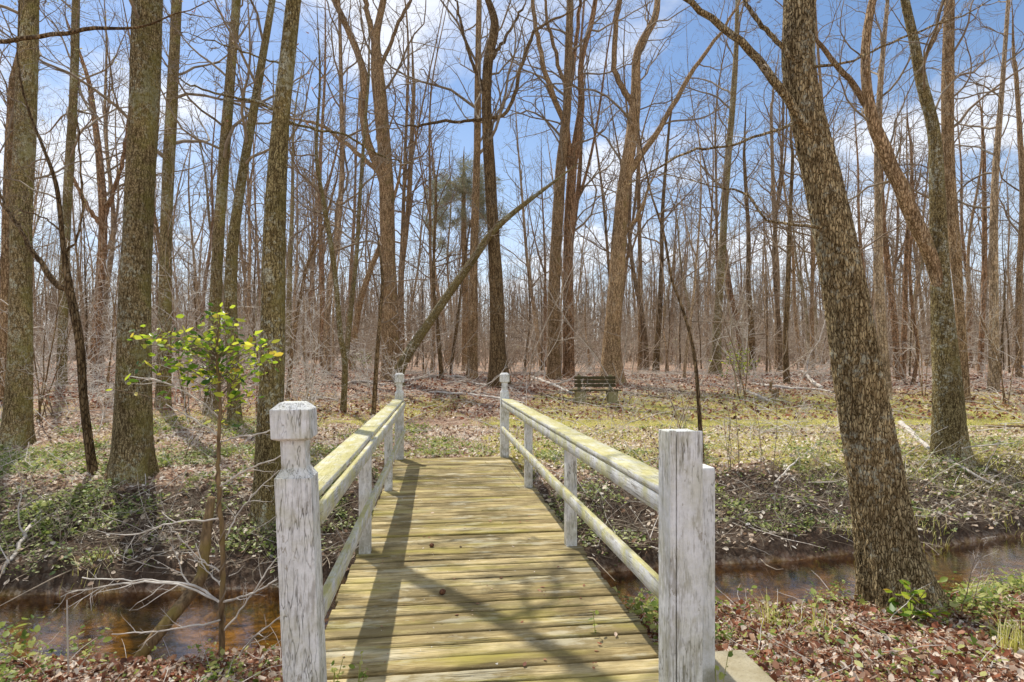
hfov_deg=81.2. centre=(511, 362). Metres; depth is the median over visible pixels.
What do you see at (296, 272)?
tree
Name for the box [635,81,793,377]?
tree
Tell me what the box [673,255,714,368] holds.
tree
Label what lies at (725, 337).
understory tree
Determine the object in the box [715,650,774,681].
concrete block
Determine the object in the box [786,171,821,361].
tree
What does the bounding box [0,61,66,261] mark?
tree
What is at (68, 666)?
reed stalk
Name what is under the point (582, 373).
fallen twig debris
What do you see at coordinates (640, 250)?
tree
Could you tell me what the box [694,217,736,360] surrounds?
tree
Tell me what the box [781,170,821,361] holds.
tree
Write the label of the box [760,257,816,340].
tree
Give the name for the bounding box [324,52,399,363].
tree
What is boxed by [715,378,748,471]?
bare sapling
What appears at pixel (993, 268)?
tree
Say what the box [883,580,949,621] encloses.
seedling
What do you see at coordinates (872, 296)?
tree
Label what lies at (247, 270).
tree
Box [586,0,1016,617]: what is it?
tree
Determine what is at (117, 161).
tree
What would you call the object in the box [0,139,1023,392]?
thicket undergrowth
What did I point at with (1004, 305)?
tree
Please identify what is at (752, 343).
tree
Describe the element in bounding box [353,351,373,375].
leafy bush
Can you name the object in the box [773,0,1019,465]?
tree
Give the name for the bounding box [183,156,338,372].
tree
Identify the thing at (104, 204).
tree
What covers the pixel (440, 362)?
tree
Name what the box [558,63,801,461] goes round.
tree
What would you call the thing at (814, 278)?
tree
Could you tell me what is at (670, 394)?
bare sapling
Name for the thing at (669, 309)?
tree
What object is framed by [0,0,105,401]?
tree
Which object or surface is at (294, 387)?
bare sapling
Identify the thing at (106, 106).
tree
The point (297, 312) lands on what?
tree
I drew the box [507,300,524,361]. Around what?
tree
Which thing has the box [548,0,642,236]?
tree
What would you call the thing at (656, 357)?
tree
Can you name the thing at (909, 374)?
tree
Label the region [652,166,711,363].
tree
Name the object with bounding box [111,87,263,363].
tree
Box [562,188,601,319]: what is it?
tree
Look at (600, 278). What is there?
tree
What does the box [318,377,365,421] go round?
bare sapling
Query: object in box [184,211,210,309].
tree
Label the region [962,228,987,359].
tree
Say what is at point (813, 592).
seedling
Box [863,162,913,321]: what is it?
tree
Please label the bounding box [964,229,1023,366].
tree
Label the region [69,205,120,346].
tree
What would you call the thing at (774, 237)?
tree
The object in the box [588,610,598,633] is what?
seedling
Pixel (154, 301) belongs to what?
tree
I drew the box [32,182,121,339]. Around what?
tree
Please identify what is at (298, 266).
tree
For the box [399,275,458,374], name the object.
understory tree
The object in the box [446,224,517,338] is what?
tree
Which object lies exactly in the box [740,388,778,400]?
fallen branch
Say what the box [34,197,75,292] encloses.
tree
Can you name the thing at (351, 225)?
tree
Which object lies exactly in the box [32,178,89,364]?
tree
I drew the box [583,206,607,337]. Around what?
tree
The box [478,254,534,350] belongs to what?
tree
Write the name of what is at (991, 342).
understory tree
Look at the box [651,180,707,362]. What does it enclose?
tree
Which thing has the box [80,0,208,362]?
tree
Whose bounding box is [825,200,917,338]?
tree
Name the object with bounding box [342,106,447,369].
tree
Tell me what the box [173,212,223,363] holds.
tree
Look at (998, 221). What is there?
tree
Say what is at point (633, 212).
tree
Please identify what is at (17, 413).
tree
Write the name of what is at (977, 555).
bare sapling
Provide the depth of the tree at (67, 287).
8.58 m
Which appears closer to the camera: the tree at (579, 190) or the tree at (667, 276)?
the tree at (579, 190)
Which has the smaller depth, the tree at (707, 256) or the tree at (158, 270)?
the tree at (158, 270)
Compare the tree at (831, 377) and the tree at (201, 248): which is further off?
the tree at (201, 248)
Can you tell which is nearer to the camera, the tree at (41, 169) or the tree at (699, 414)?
the tree at (699, 414)
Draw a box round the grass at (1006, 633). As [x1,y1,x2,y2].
[2,389,1023,653]
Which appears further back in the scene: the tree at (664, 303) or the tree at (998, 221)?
the tree at (998, 221)
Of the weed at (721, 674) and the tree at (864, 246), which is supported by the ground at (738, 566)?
the tree at (864, 246)
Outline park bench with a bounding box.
[568,375,620,403]
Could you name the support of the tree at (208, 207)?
on the ground at (738, 566)
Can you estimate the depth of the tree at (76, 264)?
67.92 m
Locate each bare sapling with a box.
[33,334,73,417]
[182,404,225,462]
[285,362,313,400]
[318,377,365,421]
[651,358,685,426]
[659,368,715,428]
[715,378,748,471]
[739,366,818,489]
[821,386,836,433]
[960,536,1007,613]
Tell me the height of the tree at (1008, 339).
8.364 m
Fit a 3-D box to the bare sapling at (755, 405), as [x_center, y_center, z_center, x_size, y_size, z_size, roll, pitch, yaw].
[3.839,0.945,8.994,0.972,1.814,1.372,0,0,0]
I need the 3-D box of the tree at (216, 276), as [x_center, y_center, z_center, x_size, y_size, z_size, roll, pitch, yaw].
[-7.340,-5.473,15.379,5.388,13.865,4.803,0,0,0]
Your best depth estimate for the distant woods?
117.19 m
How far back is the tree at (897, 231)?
47.78 m
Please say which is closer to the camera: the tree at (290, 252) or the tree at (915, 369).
the tree at (915, 369)
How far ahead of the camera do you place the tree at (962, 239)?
45.44 m
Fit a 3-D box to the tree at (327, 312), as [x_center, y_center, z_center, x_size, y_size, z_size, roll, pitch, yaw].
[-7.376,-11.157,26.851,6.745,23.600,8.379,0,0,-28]
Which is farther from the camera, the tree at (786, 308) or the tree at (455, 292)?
the tree at (455, 292)
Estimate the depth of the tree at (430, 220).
31.98 m
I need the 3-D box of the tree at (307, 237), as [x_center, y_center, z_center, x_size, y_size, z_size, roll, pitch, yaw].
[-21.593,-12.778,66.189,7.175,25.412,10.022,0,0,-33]
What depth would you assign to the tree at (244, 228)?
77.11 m
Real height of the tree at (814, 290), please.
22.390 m
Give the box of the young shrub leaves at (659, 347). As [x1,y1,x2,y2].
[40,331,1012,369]
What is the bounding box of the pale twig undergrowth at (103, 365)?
[0,244,1023,436]
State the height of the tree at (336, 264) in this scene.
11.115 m
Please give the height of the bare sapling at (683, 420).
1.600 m
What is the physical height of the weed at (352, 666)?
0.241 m
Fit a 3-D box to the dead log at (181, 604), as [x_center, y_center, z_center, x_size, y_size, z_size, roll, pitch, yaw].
[-2.654,1.749,4.648,0.171,1.254,0.834,0,0,29]
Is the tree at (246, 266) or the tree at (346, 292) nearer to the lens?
the tree at (346, 292)
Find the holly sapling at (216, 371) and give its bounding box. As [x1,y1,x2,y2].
[57,303,282,660]
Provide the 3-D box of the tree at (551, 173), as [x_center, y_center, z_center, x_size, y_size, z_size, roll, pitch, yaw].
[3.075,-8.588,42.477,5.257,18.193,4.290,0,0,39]
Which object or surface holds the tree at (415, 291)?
on the ground at (738, 566)
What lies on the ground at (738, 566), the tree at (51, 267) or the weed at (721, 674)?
the tree at (51, 267)
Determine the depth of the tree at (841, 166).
57.35 m
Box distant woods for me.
[0,233,1023,360]
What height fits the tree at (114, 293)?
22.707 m
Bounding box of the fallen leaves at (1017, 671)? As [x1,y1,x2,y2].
[0,585,1023,681]
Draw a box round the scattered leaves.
[343,459,616,668]
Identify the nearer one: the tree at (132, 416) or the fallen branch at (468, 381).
the tree at (132, 416)
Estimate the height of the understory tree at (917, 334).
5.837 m
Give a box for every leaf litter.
[0,366,1023,421]
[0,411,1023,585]
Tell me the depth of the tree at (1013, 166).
47.65 m
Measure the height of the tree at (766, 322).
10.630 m
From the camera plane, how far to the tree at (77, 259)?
59.81 m
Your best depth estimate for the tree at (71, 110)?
20.94 m
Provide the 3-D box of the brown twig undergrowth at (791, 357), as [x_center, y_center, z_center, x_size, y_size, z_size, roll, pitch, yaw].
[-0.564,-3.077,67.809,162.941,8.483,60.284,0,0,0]
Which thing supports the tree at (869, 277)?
on the ground at (738, 566)
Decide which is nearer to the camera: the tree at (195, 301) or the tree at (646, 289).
the tree at (195, 301)
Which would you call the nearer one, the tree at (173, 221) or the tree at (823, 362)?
the tree at (173, 221)
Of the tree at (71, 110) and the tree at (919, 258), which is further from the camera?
the tree at (919, 258)
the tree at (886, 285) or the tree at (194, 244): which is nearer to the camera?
the tree at (194, 244)
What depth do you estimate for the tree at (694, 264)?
92.08 m
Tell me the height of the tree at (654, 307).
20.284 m
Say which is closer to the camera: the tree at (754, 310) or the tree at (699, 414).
the tree at (699, 414)
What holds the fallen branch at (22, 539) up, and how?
on the ground at (738, 566)
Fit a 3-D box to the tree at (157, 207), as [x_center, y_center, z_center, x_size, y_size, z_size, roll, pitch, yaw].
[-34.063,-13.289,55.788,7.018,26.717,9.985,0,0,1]
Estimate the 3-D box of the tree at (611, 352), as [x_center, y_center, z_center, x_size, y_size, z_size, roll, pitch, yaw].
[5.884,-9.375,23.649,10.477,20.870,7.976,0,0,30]
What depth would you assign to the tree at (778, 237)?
41.05 m
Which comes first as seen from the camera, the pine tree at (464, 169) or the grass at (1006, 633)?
the grass at (1006, 633)
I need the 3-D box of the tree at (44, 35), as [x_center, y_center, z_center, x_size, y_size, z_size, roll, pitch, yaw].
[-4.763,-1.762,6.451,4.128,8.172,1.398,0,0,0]
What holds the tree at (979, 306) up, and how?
on the ground at (738, 566)
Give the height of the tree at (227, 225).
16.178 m
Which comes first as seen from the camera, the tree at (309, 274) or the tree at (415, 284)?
the tree at (415, 284)
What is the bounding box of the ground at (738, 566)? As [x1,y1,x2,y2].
[0,340,1023,681]
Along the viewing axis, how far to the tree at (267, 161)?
42.99 m
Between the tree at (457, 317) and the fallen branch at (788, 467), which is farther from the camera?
the tree at (457, 317)
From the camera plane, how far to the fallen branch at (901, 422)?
10.15 m
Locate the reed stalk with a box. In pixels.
[66,600,69,673]
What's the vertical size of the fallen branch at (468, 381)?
1.711 m
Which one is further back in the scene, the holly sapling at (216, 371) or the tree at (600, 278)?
the tree at (600, 278)
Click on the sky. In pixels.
(464, 137)
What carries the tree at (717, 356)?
on the ground at (738, 566)
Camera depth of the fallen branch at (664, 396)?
20.37 m
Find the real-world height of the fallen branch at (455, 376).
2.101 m
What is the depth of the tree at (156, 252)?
52.73 m
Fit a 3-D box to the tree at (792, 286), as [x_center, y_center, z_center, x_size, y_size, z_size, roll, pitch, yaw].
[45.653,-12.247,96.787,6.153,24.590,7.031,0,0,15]
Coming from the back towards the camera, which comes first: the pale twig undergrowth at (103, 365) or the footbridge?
the pale twig undergrowth at (103, 365)
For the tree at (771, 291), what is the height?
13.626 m
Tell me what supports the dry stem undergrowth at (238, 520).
on the ground at (738, 566)
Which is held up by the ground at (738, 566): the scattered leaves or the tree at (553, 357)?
the tree at (553, 357)
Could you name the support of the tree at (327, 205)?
on the ground at (738, 566)
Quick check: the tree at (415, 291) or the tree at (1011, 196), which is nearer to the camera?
the tree at (1011, 196)
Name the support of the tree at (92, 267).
on the ground at (738, 566)
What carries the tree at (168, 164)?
on the ground at (738, 566)
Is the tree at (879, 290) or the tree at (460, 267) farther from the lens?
the tree at (460, 267)
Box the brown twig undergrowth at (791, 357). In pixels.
[33,298,1023,368]
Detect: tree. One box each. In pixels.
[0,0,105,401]
[0,0,118,447]
[0,0,118,475]
[0,0,211,43]
[0,0,323,407]
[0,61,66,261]
[0,78,65,262]
[0,96,110,325]
[0,156,119,421]
[0,175,84,340]
[7,1,217,373]
[14,0,185,385]
[32,172,59,358]
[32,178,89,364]
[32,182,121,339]
[33,170,157,339]
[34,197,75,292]
[36,220,91,327]
[37,135,96,360]
[37,215,58,353]
[38,149,196,402]
[41,163,119,369]
[48,205,95,309]
[53,0,180,362]
[68,217,85,358]
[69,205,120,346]
[71,148,122,297]
[74,43,156,284]
[79,143,241,415]
[79,156,224,366]
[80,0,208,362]
[88,0,327,414]
[92,103,181,268]
[104,0,162,486]
[110,112,189,273]
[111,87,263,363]
[113,228,120,355]
[151,123,189,357]
[151,246,188,361]
[152,119,209,285]
[152,187,202,332]
[157,0,314,360]
[158,0,427,531]
[160,79,247,354]
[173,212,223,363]
[175,212,202,332]
[177,176,224,358]
[179,0,356,420]
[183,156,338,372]
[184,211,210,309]
[191,66,253,363]
[196,157,253,283]
[199,138,294,359]
[201,201,263,337]
[210,145,261,350]
[221,65,295,360]
[222,208,320,411]
[223,226,255,356]
[225,213,298,357]
[226,40,312,269]
[238,27,348,363]
[240,226,262,327]
[242,168,266,278]
[250,1,401,412]
[259,0,377,361]
[259,114,327,363]
[260,0,473,380]
[273,0,430,373]
[285,104,378,398]
[285,185,307,295]
[285,206,350,402]
[285,210,309,305]
[286,95,332,359]
[286,140,380,369]
[286,174,380,365]
[287,1,415,386]
[287,106,358,282]
[287,131,329,359]
[290,100,348,359]
[294,217,318,353]
[300,193,343,354]
[307,0,468,355]
[315,226,378,351]
[317,130,378,358]
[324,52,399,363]
[332,236,353,316]
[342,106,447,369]
[344,146,397,342]
[346,192,452,415]
[348,0,564,378]
[349,172,398,335]
[361,253,397,310]
[363,0,541,372]
[363,13,450,352]
[363,244,379,346]
[373,70,456,364]
[375,247,419,336]
[384,0,588,387]
[393,143,596,386]
[395,133,444,361]
[396,113,460,362]
[397,251,445,366]
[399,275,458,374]
[400,115,486,378]
[404,236,449,369]
[404,244,425,331]
[416,146,509,370]
[425,175,488,362]
[425,186,487,373]
[439,230,459,336]
[445,217,485,311]
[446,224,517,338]
[463,160,552,370]
[476,0,620,379]
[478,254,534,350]
[484,61,580,369]
[497,0,673,377]
[507,129,562,366]
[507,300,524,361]
[509,180,605,362]
[509,266,546,382]
[511,0,763,384]
[515,211,547,348]
[521,262,548,370]
[523,120,592,280]
[527,266,547,357]
[537,202,575,313]
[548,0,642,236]
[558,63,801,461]
[560,1,651,282]
[562,1,660,369]
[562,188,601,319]
[563,201,644,369]
[570,191,647,335]
[573,280,601,360]
[575,57,689,307]
[575,250,595,340]
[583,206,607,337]
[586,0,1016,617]
[606,223,647,356]
[607,30,699,369]
[607,55,713,371]
[625,209,697,372]
[625,226,652,321]
[626,192,713,370]
[629,252,657,361]
[631,182,678,338]
[631,253,659,353]
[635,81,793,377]
[646,180,698,361]
[647,229,703,368]
[651,56,751,363]
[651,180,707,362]
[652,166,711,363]
[655,0,810,348]
[661,160,708,364]
[665,258,692,341]
[666,0,780,374]
[666,192,697,362]
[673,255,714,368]
[677,167,821,372]
[686,185,715,344]
[687,167,730,324]
[688,163,754,362]
[689,247,707,351]
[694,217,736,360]
[697,237,753,370]
[702,258,758,403]
[707,69,804,370]
[714,7,809,370]
[724,203,807,343]
[724,203,810,371]
[725,196,769,356]
[734,25,928,269]
[734,52,812,383]
[744,0,892,206]
[745,50,804,368]
[746,123,969,379]
[751,197,796,362]
[758,166,819,363]
[760,50,810,367]
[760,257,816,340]
[771,67,882,369]
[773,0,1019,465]
[778,84,860,364]
[780,214,806,319]
[780,253,822,299]
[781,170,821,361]
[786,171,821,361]
[792,104,870,272]
[803,74,893,275]
[804,258,822,318]
[814,183,871,364]
[825,0,958,399]
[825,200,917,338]
[839,20,928,380]
[846,62,917,310]
[851,168,873,238]
[861,222,929,374]
[863,103,972,366]
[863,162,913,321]
[864,0,1023,401]
[864,188,900,302]
[864,249,888,331]
[866,224,901,335]
[870,81,931,380]
[870,114,963,384]
[872,64,934,365]
[885,94,938,367]
[885,229,981,395]
[886,192,928,306]
[889,81,978,364]
[890,206,927,324]
[891,235,953,378]
[893,0,1023,391]
[909,208,963,347]
[909,219,929,335]
[917,83,1002,367]
[928,211,1023,404]
[951,140,1018,363]
[954,49,1009,338]
[955,64,1018,373]
[957,0,1023,378]
[962,200,1023,379]
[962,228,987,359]
[963,120,1023,285]
[963,269,1009,347]
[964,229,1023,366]
[965,129,1017,301]
[966,246,1015,369]
[970,252,1010,339]
[975,228,1023,372]
[981,70,1023,248]
[994,54,1023,284]
[999,226,1023,336]
[1003,118,1023,280]
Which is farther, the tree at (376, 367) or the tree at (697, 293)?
the tree at (697, 293)
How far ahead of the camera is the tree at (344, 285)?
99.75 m
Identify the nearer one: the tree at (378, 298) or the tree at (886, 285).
the tree at (378, 298)
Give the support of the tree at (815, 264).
on the ground at (738, 566)
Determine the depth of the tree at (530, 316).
33.29 m
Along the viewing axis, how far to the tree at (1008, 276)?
59.60 m
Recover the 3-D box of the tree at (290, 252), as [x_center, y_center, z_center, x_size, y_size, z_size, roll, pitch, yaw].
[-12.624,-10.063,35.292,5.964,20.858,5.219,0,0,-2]
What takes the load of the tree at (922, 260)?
on the ground at (738, 566)
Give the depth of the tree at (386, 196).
25.64 m
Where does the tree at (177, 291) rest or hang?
on the ground at (738, 566)
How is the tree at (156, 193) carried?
on the ground at (738, 566)
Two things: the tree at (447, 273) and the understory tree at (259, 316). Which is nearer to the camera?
the understory tree at (259, 316)
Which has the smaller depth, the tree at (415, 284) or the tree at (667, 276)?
the tree at (415, 284)
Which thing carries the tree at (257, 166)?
on the ground at (738, 566)
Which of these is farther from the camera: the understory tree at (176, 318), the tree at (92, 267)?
the tree at (92, 267)
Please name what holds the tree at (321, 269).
on the ground at (738, 566)
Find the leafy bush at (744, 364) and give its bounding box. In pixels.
[709,340,759,392]
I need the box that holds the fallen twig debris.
[0,355,1023,681]
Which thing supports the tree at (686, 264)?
on the ground at (738, 566)
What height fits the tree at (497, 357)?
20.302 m
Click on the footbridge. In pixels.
(401, 600)
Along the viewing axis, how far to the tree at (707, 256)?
58.69 m
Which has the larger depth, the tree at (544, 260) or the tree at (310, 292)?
the tree at (310, 292)
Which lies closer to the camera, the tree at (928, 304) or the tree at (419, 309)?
the tree at (419, 309)
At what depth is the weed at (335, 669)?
2.88 m
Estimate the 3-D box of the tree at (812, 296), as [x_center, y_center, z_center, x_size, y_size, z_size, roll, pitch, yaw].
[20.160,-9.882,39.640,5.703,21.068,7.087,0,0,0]
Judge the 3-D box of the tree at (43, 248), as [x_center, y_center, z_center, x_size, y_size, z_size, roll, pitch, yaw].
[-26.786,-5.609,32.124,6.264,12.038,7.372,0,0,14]
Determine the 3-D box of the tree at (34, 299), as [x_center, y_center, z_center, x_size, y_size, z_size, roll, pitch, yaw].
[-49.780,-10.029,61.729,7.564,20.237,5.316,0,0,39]
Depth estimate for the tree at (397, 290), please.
61.13 m
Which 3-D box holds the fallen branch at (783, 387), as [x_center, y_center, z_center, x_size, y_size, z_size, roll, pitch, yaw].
[10.703,1.234,23.179,3.395,1.976,2.056,0,0,39]
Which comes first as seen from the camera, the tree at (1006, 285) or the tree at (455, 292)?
the tree at (1006, 285)
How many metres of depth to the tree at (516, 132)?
38.01 m
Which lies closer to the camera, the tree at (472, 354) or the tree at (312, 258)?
the tree at (472, 354)
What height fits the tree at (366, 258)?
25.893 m
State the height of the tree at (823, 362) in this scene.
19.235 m
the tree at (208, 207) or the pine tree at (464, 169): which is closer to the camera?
the pine tree at (464, 169)
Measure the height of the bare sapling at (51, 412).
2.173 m
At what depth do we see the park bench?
19.39 m
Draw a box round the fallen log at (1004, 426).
[984,424,1023,428]
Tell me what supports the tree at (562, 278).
on the ground at (738, 566)
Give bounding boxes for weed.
[330,659,344,681]
[348,651,368,681]
[715,650,732,681]
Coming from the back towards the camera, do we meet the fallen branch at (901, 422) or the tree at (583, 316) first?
the tree at (583, 316)
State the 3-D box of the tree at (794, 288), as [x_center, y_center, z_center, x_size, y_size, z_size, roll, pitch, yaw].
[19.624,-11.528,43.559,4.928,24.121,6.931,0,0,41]
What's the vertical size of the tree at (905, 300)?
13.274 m
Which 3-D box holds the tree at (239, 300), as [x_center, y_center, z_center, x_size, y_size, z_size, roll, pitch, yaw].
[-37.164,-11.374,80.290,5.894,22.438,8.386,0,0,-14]
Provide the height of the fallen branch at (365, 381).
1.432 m
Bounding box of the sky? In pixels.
[0,0,1023,340]
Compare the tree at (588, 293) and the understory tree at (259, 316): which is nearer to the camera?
the understory tree at (259, 316)
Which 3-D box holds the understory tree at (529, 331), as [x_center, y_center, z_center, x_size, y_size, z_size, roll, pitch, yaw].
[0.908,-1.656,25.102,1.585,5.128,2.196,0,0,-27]
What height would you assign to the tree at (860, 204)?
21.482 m
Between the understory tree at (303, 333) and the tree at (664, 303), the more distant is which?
the tree at (664, 303)
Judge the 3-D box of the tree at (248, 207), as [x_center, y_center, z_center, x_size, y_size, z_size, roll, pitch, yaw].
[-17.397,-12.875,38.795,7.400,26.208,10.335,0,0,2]
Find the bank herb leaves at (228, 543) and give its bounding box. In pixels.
[0,433,1023,574]
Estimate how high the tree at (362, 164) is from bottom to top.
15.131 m
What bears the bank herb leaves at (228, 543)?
on the ground at (738, 566)
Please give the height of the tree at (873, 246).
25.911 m
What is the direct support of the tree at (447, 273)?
on the ground at (738, 566)
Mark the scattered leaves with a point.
(593, 667)
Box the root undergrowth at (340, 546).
[0,454,1023,605]
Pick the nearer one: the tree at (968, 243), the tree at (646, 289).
the tree at (968, 243)
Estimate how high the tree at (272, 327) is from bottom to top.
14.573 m
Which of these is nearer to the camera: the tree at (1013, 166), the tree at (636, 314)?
the tree at (1013, 166)
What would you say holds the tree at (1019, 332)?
on the ground at (738, 566)
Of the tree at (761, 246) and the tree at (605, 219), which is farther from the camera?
the tree at (761, 246)
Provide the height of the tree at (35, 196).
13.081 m
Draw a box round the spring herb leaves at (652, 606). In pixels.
[0,566,1023,681]
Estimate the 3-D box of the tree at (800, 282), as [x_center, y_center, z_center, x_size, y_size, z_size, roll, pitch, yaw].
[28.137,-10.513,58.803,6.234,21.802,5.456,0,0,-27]
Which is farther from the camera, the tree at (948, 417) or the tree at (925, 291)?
the tree at (925, 291)
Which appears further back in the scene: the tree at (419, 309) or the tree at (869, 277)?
the tree at (869, 277)
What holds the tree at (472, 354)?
on the ground at (738, 566)
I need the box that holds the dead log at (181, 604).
[133,496,215,657]
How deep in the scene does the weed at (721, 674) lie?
2.82 m
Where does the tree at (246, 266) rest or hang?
on the ground at (738, 566)
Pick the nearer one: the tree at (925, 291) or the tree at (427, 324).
the tree at (427, 324)
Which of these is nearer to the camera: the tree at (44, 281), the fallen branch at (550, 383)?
the fallen branch at (550, 383)
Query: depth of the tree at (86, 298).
25.91 m
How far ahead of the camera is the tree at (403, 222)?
31.76 m
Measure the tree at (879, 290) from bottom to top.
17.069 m
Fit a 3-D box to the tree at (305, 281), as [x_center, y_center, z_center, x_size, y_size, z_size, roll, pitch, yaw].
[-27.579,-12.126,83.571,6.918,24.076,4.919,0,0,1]
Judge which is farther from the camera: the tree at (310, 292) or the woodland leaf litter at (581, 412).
the tree at (310, 292)
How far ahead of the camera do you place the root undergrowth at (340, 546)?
7.50 m
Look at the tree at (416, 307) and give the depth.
34.83 m
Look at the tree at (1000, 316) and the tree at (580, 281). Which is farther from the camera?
the tree at (580, 281)
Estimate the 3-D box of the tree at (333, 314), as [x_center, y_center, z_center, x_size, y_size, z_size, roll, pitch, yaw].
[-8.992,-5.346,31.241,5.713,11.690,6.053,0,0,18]
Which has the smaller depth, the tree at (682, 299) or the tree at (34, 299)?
the tree at (34, 299)
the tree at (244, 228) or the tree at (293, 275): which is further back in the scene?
the tree at (244, 228)
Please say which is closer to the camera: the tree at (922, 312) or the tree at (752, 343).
the tree at (752, 343)
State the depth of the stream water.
7.47 m
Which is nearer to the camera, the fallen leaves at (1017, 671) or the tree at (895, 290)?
the fallen leaves at (1017, 671)
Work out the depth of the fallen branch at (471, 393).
21.01 m
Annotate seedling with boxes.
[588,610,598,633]
[810,588,824,618]
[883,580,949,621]
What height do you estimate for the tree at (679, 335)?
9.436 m
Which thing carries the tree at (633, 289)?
on the ground at (738, 566)
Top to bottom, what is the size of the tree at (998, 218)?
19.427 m
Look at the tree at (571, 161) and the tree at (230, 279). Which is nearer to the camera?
the tree at (230, 279)
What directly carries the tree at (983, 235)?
on the ground at (738, 566)
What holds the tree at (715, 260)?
on the ground at (738, 566)
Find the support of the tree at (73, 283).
on the ground at (738, 566)
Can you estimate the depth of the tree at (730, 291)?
36.03 m
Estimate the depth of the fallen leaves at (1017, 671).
4.05 m
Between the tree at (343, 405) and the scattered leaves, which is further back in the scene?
the tree at (343, 405)
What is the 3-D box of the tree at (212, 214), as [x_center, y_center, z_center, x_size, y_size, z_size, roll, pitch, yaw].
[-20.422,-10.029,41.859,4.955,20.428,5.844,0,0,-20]
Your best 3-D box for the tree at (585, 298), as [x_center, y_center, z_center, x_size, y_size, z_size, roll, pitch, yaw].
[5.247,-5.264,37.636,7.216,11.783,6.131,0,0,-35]
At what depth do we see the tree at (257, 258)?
49.06 m
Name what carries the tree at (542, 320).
on the ground at (738, 566)
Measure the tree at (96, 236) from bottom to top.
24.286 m
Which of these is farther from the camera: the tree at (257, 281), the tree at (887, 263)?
the tree at (257, 281)
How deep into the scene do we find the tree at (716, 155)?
42.20 m
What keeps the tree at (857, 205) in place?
on the ground at (738, 566)
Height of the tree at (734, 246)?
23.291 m
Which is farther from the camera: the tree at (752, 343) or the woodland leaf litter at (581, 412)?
the tree at (752, 343)
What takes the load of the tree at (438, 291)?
on the ground at (738, 566)
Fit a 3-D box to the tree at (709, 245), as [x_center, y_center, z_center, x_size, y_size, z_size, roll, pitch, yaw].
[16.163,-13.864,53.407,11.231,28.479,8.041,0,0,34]
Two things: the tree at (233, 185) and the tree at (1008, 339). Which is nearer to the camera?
the tree at (1008, 339)
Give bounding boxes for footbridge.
[269,373,714,681]
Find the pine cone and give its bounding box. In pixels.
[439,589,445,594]
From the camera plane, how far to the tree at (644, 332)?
37.54 m
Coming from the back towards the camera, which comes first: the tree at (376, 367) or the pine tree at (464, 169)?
the pine tree at (464, 169)
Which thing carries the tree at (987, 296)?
on the ground at (738, 566)
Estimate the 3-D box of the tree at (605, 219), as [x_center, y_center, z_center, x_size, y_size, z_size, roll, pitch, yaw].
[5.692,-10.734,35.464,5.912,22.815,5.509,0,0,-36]
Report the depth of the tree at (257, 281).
60.79 m
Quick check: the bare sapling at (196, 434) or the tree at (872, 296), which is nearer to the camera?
the bare sapling at (196, 434)
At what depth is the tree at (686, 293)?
55.36 m
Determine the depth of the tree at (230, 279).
14.27 m
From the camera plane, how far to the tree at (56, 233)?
34.99 m
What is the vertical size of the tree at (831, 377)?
11.706 m
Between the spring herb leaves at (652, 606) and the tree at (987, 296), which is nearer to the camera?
the spring herb leaves at (652, 606)
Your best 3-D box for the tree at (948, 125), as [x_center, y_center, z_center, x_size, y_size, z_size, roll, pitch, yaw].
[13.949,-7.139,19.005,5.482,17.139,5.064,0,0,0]
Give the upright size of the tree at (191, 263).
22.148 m
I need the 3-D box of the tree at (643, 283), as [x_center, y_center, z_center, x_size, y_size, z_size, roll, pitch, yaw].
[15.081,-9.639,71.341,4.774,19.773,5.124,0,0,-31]
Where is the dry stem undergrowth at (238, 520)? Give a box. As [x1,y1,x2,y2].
[0,431,1023,609]
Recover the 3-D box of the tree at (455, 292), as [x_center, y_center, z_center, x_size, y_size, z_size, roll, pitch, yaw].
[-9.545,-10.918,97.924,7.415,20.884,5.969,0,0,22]
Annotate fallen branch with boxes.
[1,478,60,573]
[301,389,348,400]
[348,369,389,385]
[404,362,468,381]
[429,355,524,403]
[442,360,491,386]
[532,341,593,393]
[622,385,674,398]
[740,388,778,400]
[743,371,834,392]
[755,416,838,482]
[790,322,829,388]
[898,420,1016,483]
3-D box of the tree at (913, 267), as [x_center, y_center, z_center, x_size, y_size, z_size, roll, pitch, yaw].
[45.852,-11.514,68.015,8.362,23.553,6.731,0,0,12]
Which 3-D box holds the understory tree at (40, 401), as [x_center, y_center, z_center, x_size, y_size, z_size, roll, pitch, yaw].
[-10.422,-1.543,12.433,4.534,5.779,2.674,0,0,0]
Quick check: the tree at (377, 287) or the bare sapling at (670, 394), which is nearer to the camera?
the bare sapling at (670, 394)
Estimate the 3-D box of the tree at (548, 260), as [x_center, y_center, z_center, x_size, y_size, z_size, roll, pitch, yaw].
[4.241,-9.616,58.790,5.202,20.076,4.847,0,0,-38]

